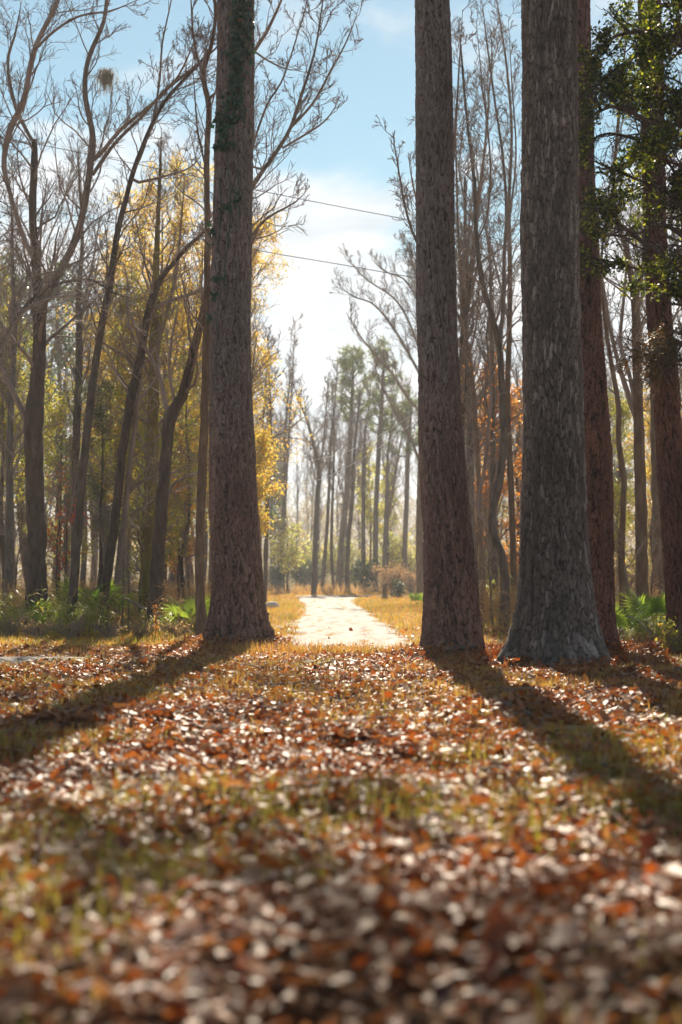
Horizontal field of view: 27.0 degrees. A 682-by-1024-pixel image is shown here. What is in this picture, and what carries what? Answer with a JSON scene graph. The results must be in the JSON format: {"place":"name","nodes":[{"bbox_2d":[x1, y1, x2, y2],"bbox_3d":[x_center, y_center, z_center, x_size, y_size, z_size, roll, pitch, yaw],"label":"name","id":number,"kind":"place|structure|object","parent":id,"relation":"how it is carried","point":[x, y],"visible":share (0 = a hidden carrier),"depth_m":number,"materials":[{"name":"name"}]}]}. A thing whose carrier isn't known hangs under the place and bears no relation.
{"place":"outdoors","nodes":[
{"label":"outdoors","id":0,"kind":"place"},
{"bbox_2d":[0,582,681,1023],"bbox_3d":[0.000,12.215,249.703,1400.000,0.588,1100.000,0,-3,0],"label":"ground","id":1,"kind":"structure","parent":0,"point":[336,996],"depth_m":3.11,"materials":[{"name":"soil"}]},
{"bbox_2d":[0,607,28,636],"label":"shrub","id":2,"kind":"object","parent":1,"relation":"on","point":[9,628],"visible":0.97,"depth_m":26.86,"materials":[{"name":"green plant"}]},
{"bbox_2d":[13,459,26,602],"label":"sapling","id":3,"kind":"object","parent":1,"relation":"on","point":[21,527],"visible":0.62,"depth_m":40.75,"materials":[{"name":"brown plant"}]},
{"bbox_2d":[0,346,49,613],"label":"bare tree","id":4,"kind":"object","parent":1,"relation":"on","point":[1,441],"visible":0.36,"depth_m":39.26,"materials":[{"name":"brown plant"}]},
{"bbox_2d":[0,270,52,607],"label":"yellow green tree","id":5,"kind":"object","parent":1,"relation":"on","point":[2,545],"visible":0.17,"depth_m":39.91,"materials":[{"name":"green plant"}]},
{"bbox_2d":[0,7,61,451],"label":"bare tree","id":6,"kind":"object","parent":1,"relation":"on","point":[24,343],"visible":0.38,"depth_m":42.88,"materials":[{"name":"brown plant"}]},
{"bbox_2d":[0,250,68,588],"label":"tree","id":7,"kind":"object","parent":1,"relation":"on","point":[17,287],"visible":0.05,"depth_m":70.25,"materials":[{"name":"green plant"}]},
{"bbox_2d":[15,617,55,638],"bbox_3d":[-5.711,2.198,26.704,0.777,0.484,0.481,2,-3,-38],"label":"shrub","id":8,"kind":"object","parent":1,"relation":"on","point":[33,629],"visible":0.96,"depth_m":26.72,"materials":[{"name":"green plant"}]},
{"bbox_2d":[0,127,71,610],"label":"bare tree","id":9,"kind":"object","parent":1,"relation":"on","point":[11,454],"visible":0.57,"depth_m":38.09,"materials":[{"name":"brown plant"}]},
{"bbox_2d":[3,331,69,520],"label":"evergreen tree","id":10,"kind":"object","parent":1,"relation":"on","point":[29,345],"visible":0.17,"depth_m":54.94,"materials":[{"name":"green plant"}]},
{"bbox_2d":[17,597,66,633],"bbox_3d":[-6.015,2.127,28.988,1.212,0.812,1.052,1,-3,-28],"label":"palmetto","id":11,"kind":"object","parent":1,"relation":"on","point":[37,613],"visible":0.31,"depth_m":28.70,"materials":[{"name":"green plant"}]},
{"bbox_2d":[0,137,88,582],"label":"bare tree","id":12,"kind":"object","parent":1,"relation":"on","point":[55,328],"visible":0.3,"depth_m":58.41,"materials":[{"name":"brown plant"}]},
{"bbox_2d":[24,405,65,569],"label":"sapling","id":13,"kind":"object","parent":1,"relation":"on","point":[52,496],"visible":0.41,"depth_m":31.87,"materials":[{"name":"green plant"}]},
{"bbox_2d":[19,375,97,588],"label":"yellow green tree","id":14,"kind":"object","parent":1,"relation":"on","point":[59,419],"visible":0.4,"depth_m":45.04,"materials":[{"name":"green plant"}]},
{"bbox_2d":[21,257,98,593],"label":"evergreen tree","id":15,"kind":"object","parent":1,"relation":"on","point":[65,348],"visible":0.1,"depth_m":78.14,"materials":[{"name":"green plant"}]},
{"bbox_2d":[45,615,89,639],"bbox_3d":[-5.138,2.199,26.891,0.777,0.585,0.770,0,-3,10],"label":"shrub","id":16,"kind":"object","parent":1,"relation":"on","point":[77,628],"visible":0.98,"depth_m":26.80,"materials":[{"name":"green plant"}]},
{"bbox_2d":[44,456,91,603],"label":"red leaved sapling","id":17,"kind":"object","parent":1,"relation":"on","point":[57,544],"visible":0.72,"depth_m":32.98,"materials":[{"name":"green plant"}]},
{"bbox_2d":[51,428,88,612],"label":"sapling","id":18,"kind":"object","parent":1,"relation":"on","point":[68,449],"visible":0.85,"depth_m":32.59,"materials":[{"name":"green plant"}]},
{"bbox_2d":[0,231,152,377],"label":"bare tree","id":19,"kind":"object","parent":1,"relation":"on","point":[18,314],"visible":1,"depth_m":27.46,"materials":[{"name":"grey plant"}]},
{"bbox_2d":[58,247,110,586],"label":"bare tree","id":20,"kind":"object","parent":1,"relation":"on","point":[83,569],"visible":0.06,"depth_m":69.25,"materials":[{"name":"brown plant"}]},
{"bbox_2d":[49,121,125,549],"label":"bare tree","id":21,"kind":"object","parent":1,"relation":"on","point":[77,370],"visible":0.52,"depth_m":42.20,"materials":[{"name":"brown plant"}]},
{"bbox_2d":[48,571,144,628],"bbox_3d":[-5.456,1.988,31.501,2.020,1.354,1.754,-2,-3,35],"label":"palmetto","id":22,"kind":"object","parent":1,"relation":"on","point":[112,588],"visible":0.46,"depth_m":31.30,"materials":[{"name":"green plant"}]},
{"bbox_2d":[60,364,144,589],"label":"holly tree","id":23,"kind":"object","parent":1,"relation":"on","point":[101,426],"visible":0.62,"depth_m":40.07,"materials":[{"name":"green plant"}]},
{"bbox_2d":[66,344,142,540],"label":"bare tree","id":24,"kind":"object","parent":1,"relation":"on","point":[100,370],"visible":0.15,"depth_m":49.19,"materials":[{"name":"brown plant"}]},
{"bbox_2d":[65,267,183,613],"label":"yellow green tree","id":25,"kind":"object","parent":1,"relation":"on","point":[119,392],"visible":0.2,"depth_m":43.97,"materials":[{"name":"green plant"}]},
{"bbox_2d":[54,221,197,591],"bbox_3d":[-7.790,-3.388,50.370,5.458,13.910,5.012,1,-3,-29],"label":"yellow leaved tree","id":26,"kind":"object","parent":1,"relation":"on","point":[123,260],"visible":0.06,"depth_m":50.02,"materials":[{"name":"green plant"}]},
{"bbox_2d":[0,0,260,634],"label":"bare tree","id":27,"kind":"object","parent":1,"relation":"on","point":[32,414],"visible":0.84,"depth_m":29.43,"materials":[{"name":"brown plant"}]},
{"bbox_2d":[94,67,119,97],"bbox_3d":[-4.910,-8.963,29.749,0.547,0.683,0.401,0,-3,0],"label":"nest","id":28,"kind":"object","parent":27,"relation":"hanging from","point":[104,78],"visible":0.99,"depth_m":29.71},
{"bbox_2d":[45,0,217,636],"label":"bare tree","id":29,"kind":"object","parent":1,"relation":"on","point":[81,491],"visible":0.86,"depth_m":28.08,"materials":[{"name":"brown plant"}]},
{"bbox_2d":[85,189,212,628],"bbox_3d":[-4.153,-2.249,31.412,3.190,9.933,3.133,0,-3,0],"label":"bare tree","id":30,"kind":"object","parent":1,"relation":"on","point":[132,400],"visible":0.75,"depth_m":31.08,"materials":[{"name":"brown plant"}]},
{"bbox_2d":[108,378,191,596],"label":"yellow green tree","id":31,"kind":"object","parent":1,"relation":"on","point":[167,552],"visible":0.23,"depth_m":38.93,"materials":[{"name":"green plant"}]},
{"bbox_2d":[93,286,208,547],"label":"yellow leaved tree","id":32,"kind":"object","parent":1,"relation":"on","point":[141,315],"visible":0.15,"depth_m":43.08,"materials":[{"name":"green plant"}]},
{"bbox_2d":[108,107,199,624],"bbox_3d":[-4.457,-3.391,33.266,1.892,12.367,2.305,2,-3,-33],"label":"vine covered tree","id":33,"kind":"object","parent":1,"relation":"on","point":[145,539],"visible":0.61,"depth_m":33.09,"materials":[{"name":"brown plant"}]},
{"bbox_2d":[65,148,282,610],"bbox_3d":[-5.292,-4.380,46.283,6.724,15.519,5.519,0,-3,0],"label":"yellow leaved tree","id":34,"kind":"object","parent":1,"relation":"on","point":[162,260],"visible":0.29,"depth_m":46.15,"materials":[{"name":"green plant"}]},
{"bbox_2d":[159,424,204,601],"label":"orange leaved tree","id":35,"kind":"object","parent":1,"relation":"on","point":[177,566],"visible":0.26,"depth_m":42.95,"materials":[{"name":"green plant"}]},
{"bbox_2d":[172,485,194,599],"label":"sapling","id":36,"kind":"object","parent":1,"relation":"on","point":[185,538],"visible":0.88,"depth_m":40.17,"materials":[{"name":"brown plant"}]},
{"bbox_2d":[159,326,208,606],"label":"yellow green tree","id":37,"kind":"object","parent":1,"relation":"on","point":[178,502],"visible":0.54,"depth_m":40.98,"materials":[{"name":"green plant"}]},
{"bbox_2d":[158,594,209,634],"bbox_3d":[-3.053,2.053,28.453,1.192,0.920,1.374,0,-3,-1],"label":"palmetto","id":38,"kind":"object","parent":1,"relation":"on","point":[186,614],"visible":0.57,"depth_m":28.36,"materials":[{"name":"green plant"}]},
{"bbox_2d":[108,158,269,631],"bbox_3d":[-3.278,-2.559,30.257,2.282,10.470,4.263,2,-3,-40],"label":"bare tree","id":39,"kind":"object","parent":1,"relation":"on","point":[171,411],"visible":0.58,"depth_m":30.02,"materials":[{"name":"brown plant"}]},
{"bbox_2d":[152,130,256,583],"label":"bare tree","id":40,"kind":"object","parent":1,"relation":"on","point":[205,554],"visible":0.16,"depth_m":66.25,"materials":[{"name":"brown plant"}]},
{"bbox_2d":[162,0,265,635],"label":"bare tree","id":41,"kind":"object","parent":1,"relation":"on","point":[201,613],"visible":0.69,"depth_m":27.10,"materials":[{"name":"brown plant"}]},
{"bbox_2d":[199,0,275,644],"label":"pine tree","id":42,"kind":"object","parent":1,"relation":"on","point":[237,606],"visible":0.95,"depth_m":23.97,"materials":[{"name":"brown plant"}]},
{"bbox_2d":[191,203,283,473],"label":"tree","id":43,"kind":"object","parent":1,"relation":"on","point":[254,350],"visible":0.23,"depth_m":45.16,"materials":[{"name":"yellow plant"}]},
{"bbox_2d":[183,200,313,536],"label":"yellow leaved tree","id":44,"kind":"object","parent":1,"relation":"on","point":[256,381],"visible":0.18,"depth_m":48.19,"materials":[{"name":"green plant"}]},
{"bbox_2d":[255,425,284,539],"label":"yellow leaved tree","id":45,"kind":"object","parent":1,"relation":"on","point":[262,444],"visible":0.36,"depth_m":40.05,"materials":[{"name":"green plant"}]},
{"bbox_2d":[254,327,288,601],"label":"bare tree","id":46,"kind":"object","parent":1,"relation":"on","point":[265,569],"visible":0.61,"depth_m":62.05,"materials":[{"name":"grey plant"}]},
{"bbox_2d":[255,321,288,551],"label":"bare tree","id":47,"kind":"object","parent":1,"relation":"on","point":[263,411],"visible":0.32,"depth_m":80.19,"materials":[{"name":"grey plant"}]},
{"bbox_2d":[262,432,291,586],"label":"evergreen tree","id":48,"kind":"object","parent":1,"relation":"on","point":[271,507],"visible":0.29,"depth_m":121.82,"materials":[{"name":"green plant"}]},
{"bbox_2d":[199,0,366,292],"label":"bare tree","id":49,"kind":"object","parent":1,"relation":"on","point":[273,154],"visible":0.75,"depth_m":29.22,"materials":[{"name":"brown plant"}]},
{"bbox_2d":[273,353,298,589],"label":"bare tree","id":50,"kind":"object","parent":1,"relation":"on","point":[284,469],"visible":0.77,"depth_m":108.24,"materials":[{"name":"grey plant"}]},
{"bbox_2d":[271,313,302,588],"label":"bare tree","id":51,"kind":"object","parent":1,"relation":"on","point":[292,361],"visible":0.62,"depth_m":112.37,"materials":[{"name":"grey plant"}]},
{"bbox_2d":[268,513,310,589],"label":"tree","id":52,"kind":"object","parent":1,"relation":"on","point":[287,562],"visible":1,"depth_m":95.68,"materials":[{"name":"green plant"}]},
{"bbox_2d":[289,433,306,580],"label":"bare tree","id":53,"kind":"object","parent":1,"relation":"on","point":[298,491],"visible":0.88,"depth_m":127.30,"materials":[{"name":"grey plant"}]},
{"bbox_2d":[286,554,327,587],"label":"shrub","id":54,"kind":"object","parent":1,"relation":"on","point":[301,575],"visible":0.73,"depth_m":111.51,"materials":[{"name":"green plant"}]},
{"bbox_2d":[295,408,326,552],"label":"bare tree","id":55,"kind":"object","parent":1,"relation":"on","point":[315,426],"visible":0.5,"depth_m":152.90,"materials":[{"name":"grey plant"}]},
{"bbox_2d":[286,363,342,593],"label":"bare tree","id":56,"kind":"object","parent":1,"relation":"on","point":[318,463],"visible":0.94,"depth_m":91.21,"materials":[{"name":"grey plant"}]},
{"bbox_2d":[298,536,343,584],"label":"shrub","id":57,"kind":"object","parent":1,"relation":"on","point":[328,569],"visible":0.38,"depth_m":124.94,"materials":[{"name":"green plant"}]},
{"bbox_2d":[0,569,665,635],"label":"undergrowth","id":58,"kind":"object","parent":1,"relation":"on","point":[486,612],"depth_m":32.43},
{"bbox_2d":[318,356,349,590],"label":"bare tree","id":59,"kind":"object","parent":1,"relation":"on","point":[331,442],"visible":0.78,"depth_m":100.19,"materials":[{"name":"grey plant"}]},
{"bbox_2d":[318,385,349,589],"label":"bare tree","id":60,"kind":"object","parent":1,"relation":"on","point":[331,527],"visible":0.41,"depth_m":102.03,"materials":[{"name":"grey plant"}]},
{"bbox_2d":[0,625,681,1023],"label":"fallen leaves","id":61,"kind":"object","parent":1,"relation":"on","point":[294,747],"depth_m":4.73,"materials":[{"name":"plant"}]},
{"bbox_2d":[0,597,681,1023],"bbox_3d":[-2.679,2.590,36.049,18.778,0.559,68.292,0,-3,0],"label":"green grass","id":62,"kind":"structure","parent":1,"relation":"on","point":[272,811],"depth_m":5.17,"materials":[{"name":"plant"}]},
{"bbox_2d":[1,335,681,591],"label":"distant woods","id":63,"kind":"object","parent":1,"relation":"on","point":[290,582],"visible":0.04,"depth_m":138.50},
{"bbox_2d":[329,341,380,588],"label":"pine tree","id":64,"kind":"object","parent":1,"relation":"on","point":[347,363],"visible":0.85,"depth_m":104.04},
{"bbox_2d":[336,376,373,588],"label":"tree","id":65,"kind":"object","parent":1,"relation":"on","point":[352,481],"visible":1,"depth_m":98.18,"materials":[{"name":"grey plant"}]},
{"bbox_2d":[349,555,382,588],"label":"shrub","id":66,"kind":"object","parent":1,"relation":"on","point":[363,571],"visible":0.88,"depth_m":101.54,"materials":[{"name":"green plant"}]},
{"bbox_2d":[344,367,391,587],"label":"tree","id":67,"kind":"object","parent":1,"relation":"on","point":[363,505],"visible":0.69,"depth_m":106.13,"materials":[{"name":"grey plant"}]},
{"bbox_2d":[354,441,394,588],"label":"yellow green tree","id":68,"kind":"object","parent":1,"relation":"on","point":[369,513],"visible":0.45,"depth_m":111.93,"materials":[{"name":"green plant"}]},
{"bbox_2d":[369,461,401,579],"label":"yellow green tree","id":69,"kind":"object","parent":1,"relation":"on","point":[390,538],"visible":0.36,"depth_m":117.93,"materials":[{"name":"green plant"}]},
{"bbox_2d":[361,334,411,590],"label":"pine tree","id":70,"kind":"object","parent":1,"relation":"on","point":[379,396],"visible":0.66,"depth_m":108.21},
{"bbox_2d":[364,558,410,596],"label":"dry shrub","id":71,"kind":"object","parent":1,"relation":"on","point":[397,574],"visible":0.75,"depth_m":77.83,"materials":[{"name":"brown plant"}]},
{"bbox_2d":[374,385,416,586],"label":"bare tree","id":72,"kind":"object","parent":1,"relation":"on","point":[390,492],"visible":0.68,"depth_m":110.04,"materials":[{"name":"grey plant"}]},
{"bbox_2d":[382,388,418,570],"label":"pine tree","id":73,"kind":"object","parent":1,"relation":"on","point":[408,449],"visible":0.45,"depth_m":110.02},
{"bbox_2d":[389,525,415,577],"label":"shrub","id":74,"kind":"object","parent":1,"relation":"on","point":[410,561],"visible":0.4,"depth_m":117.65,"materials":[{"name":"yellow plant"}]},
{"bbox_2d":[329,230,476,594],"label":"bare tree","id":75,"kind":"object","parent":1,"relation":"on","point":[419,546],"visible":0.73,"depth_m":70.52,"materials":[{"name":"brown plant"}]},
{"bbox_2d":[372,0,478,320],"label":"bare tree","id":76,"kind":"object","parent":1,"relation":"on","point":[404,198],"visible":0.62,"depth_m":26.96,"materials":[{"name":"grey plant"}]},
{"bbox_2d":[414,0,484,655],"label":"pine tree","id":77,"kind":"object","parent":1,"relation":"on","point":[451,612],"visible":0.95,"depth_m":20.49,"materials":[{"name":"brown plant"}]},
{"bbox_2d":[415,88,499,623],"bbox_3d":[3.024,-4.059,36.200,2.282,13.973,2.192,0,-3,0],"label":"bare tree","id":78,"kind":"object","parent":1,"relation":"on","point":[468,355],"visible":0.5,"depth_m":36.06,"materials":[{"name":"brown plant"}]},
{"bbox_2d":[408,83,522,518],"bbox_3d":[3.782,-4.760,42.019,3.302,16.033,3.197,1,-3,-23],"label":"bare tree","id":79,"kind":"object","parent":1,"relation":"on","point":[469,429],"visible":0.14,"depth_m":41.87,"materials":[{"name":"brown plant"}]},
{"bbox_2d":[413,10,522,607],"bbox_3d":[3.558,-4.765,37.089,4.180,15.573,3.165,12,-12,-78],"label":"bare tree","id":80,"kind":"object","parent":1,"relation":"on","point":[465,328],"visible":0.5,"depth_m":36.46,"materials":[{"name":"brown plant"}]},
{"bbox_2d":[468,475,494,590],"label":"sapling","id":81,"kind":"object","parent":1,"relation":"on","point":[477,537],"visible":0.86,"depth_m":32.23,"materials":[{"name":"brown plant"}]},
{"bbox_2d":[471,428,499,625],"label":"sapling","id":82,"kind":"object","parent":1,"relation":"on","point":[488,541],"visible":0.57,"depth_m":34.12,"materials":[{"name":"brown plant"}]},
{"bbox_2d":[451,0,521,625],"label":"bare tree","id":83,"kind":"object","parent":1,"relation":"on","point":[497,337],"visible":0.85,"depth_m":33.31,"materials":[{"name":"brown plant"}]},
{"bbox_2d":[458,0,521,616],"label":"bare tree","id":84,"kind":"object","parent":1,"relation":"on","point":[512,521],"visible":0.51,"depth_m":40.18,"materials":[{"name":"brown plant"}]},
{"bbox_2d":[459,156,522,616],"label":"bare tree","id":85,"kind":"object","parent":1,"relation":"on","point":[494,568],"visible":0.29,"depth_m":41.20,"materials":[{"name":"brown plant"}]},
{"bbox_2d":[465,348,522,582],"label":"rust leaved tree","id":86,"kind":"object","parent":1,"relation":"on","point":[506,524],"visible":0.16,"depth_m":43.99,"materials":[{"name":"orange plant"}]},
{"bbox_2d":[497,396,522,580],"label":"rust leaved tree","id":87,"kind":"object","parent":1,"relation":"on","point":[516,482],"visible":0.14,"depth_m":52.11,"materials":[{"name":"orange plant"}]},
{"bbox_2d":[491,0,611,667],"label":"oak tree","id":88,"kind":"object","parent":1,"relation":"on","point":[555,616],"visible":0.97,"depth_m":18.21,"materials":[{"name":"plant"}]},
{"bbox_2d":[577,0,619,648],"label":"pine tree","id":89,"kind":"object","parent":1,"relation":"on","point":[599,474],"visible":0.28,"depth_m":21.77,"materials":[{"name":"brown plant"}]},
{"bbox_2d":[607,387,644,566],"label":"evergreen tree","id":90,"kind":"object","parent":1,"relation":"on","point":[614,471],"visible":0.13,"depth_m":70.13,"materials":[{"name":"green plant"}]},
{"bbox_2d":[595,173,659,635],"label":"bare tree","id":91,"kind":"object","parent":1,"relation":"on","point":[622,575],"visible":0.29,"depth_m":27.98,"materials":[{"name":"brown plant"}]},
{"bbox_2d":[607,388,650,596],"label":"yellow green tree","id":92,"kind":"object","parent":1,"relation":"on","point":[617,488],"visible":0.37,"depth_m":45.89,"materials":[{"name":"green plant"}]},
{"bbox_2d":[577,0,681,312],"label":"evergreen tree","id":93,"kind":"object","parent":1,"relation":"on","point":[658,145],"visible":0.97,"depth_m":20.09,"materials":[{"name":"green plant"}]},
{"bbox_2d":[613,385,652,572],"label":"yellow leaved tree","id":94,"kind":"object","parent":1,"relation":"on","point":[648,456],"visible":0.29,"depth_m":52.10,"materials":[{"name":"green plant"}]},
{"bbox_2d":[615,606,653,640],"bbox_3d":[5.029,1.995,25.480,1.131,0.758,0.982,-1,-3,17],"label":"palmetto","id":95,"kind":"object","parent":1,"relation":"on","point":[623,619],"visible":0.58,"depth_m":25.29,"materials":[{"name":"green plant"}]},
{"bbox_2d":[597,0,676,632],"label":"bare tree","id":96,"kind":"object","parent":1,"relation":"on","point":[634,401],"visible":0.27,"depth_m":30.00,"materials":[{"name":"brown plant"}]},
{"bbox_2d":[598,49,681,619],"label":"bare tree","id":97,"kind":"object","parent":1,"relation":"on","point":[658,576],"visible":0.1,"depth_m":37.95,"materials":[{"name":"brown plant"}]},
{"bbox_2d":[617,584,665,638],"bbox_3d":[5.917,1.887,26.434,1.403,1.083,1.616,0,-3,-10],"label":"palmetto","id":98,"kind":"object","parent":1,"relation":"on","point":[658,607],"visible":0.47,"depth_m":26.10,"materials":[{"name":"green plant"}]},
{"bbox_2d":[647,496,661,620],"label":"sapling","id":99,"kind":"object","parent":1,"relation":"on","point":[652,573],"visible":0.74,"depth_m":31.05,"materials":[{"name":"brown plant"}]},
{"bbox_2d":[638,0,681,639],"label":"pine tree","id":100,"kind":"object","parent":1,"relation":"on","point":[668,429],"visible":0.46,"depth_m":21.52,"materials":[{"name":"red plant"}]},
{"bbox_2d":[608,315,681,409],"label":"foliage","id":101,"kind":"object","parent":100,"relation":"attached to","point":[667,356],"visible":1,"depth_m":20.57,"materials":[{"name":"green plant"}]},
{"bbox_2d":[653,616,681,652],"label":"shrub","id":102,"kind":"object","parent":1,"relation":"on","point":[673,642],"visible":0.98,"depth_m":20.84,"materials":[{"name":"green plant"}]},
{"bbox_2d":[0,590,681,775],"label":"dry grass","id":103,"kind":"structure","parent":0,"point":[271,594],"depth_m":16.03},
{"bbox_2d":[0,0,681,576],"label":"sky","id":104,"kind":"structure","parent":0,"point":[348,165],"materials":[{"name":"blue"}]},
{"bbox_2d":[267,579,415,594],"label":"dry fern grass","id":105,"kind":"structure","parent":0,"point":[327,588],"depth_m":96.67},
{"bbox_2d":[274,596,413,648],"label":"sandy path","id":106,"kind":"structure","parent":0,"point":[332,614],"depth_m":33.81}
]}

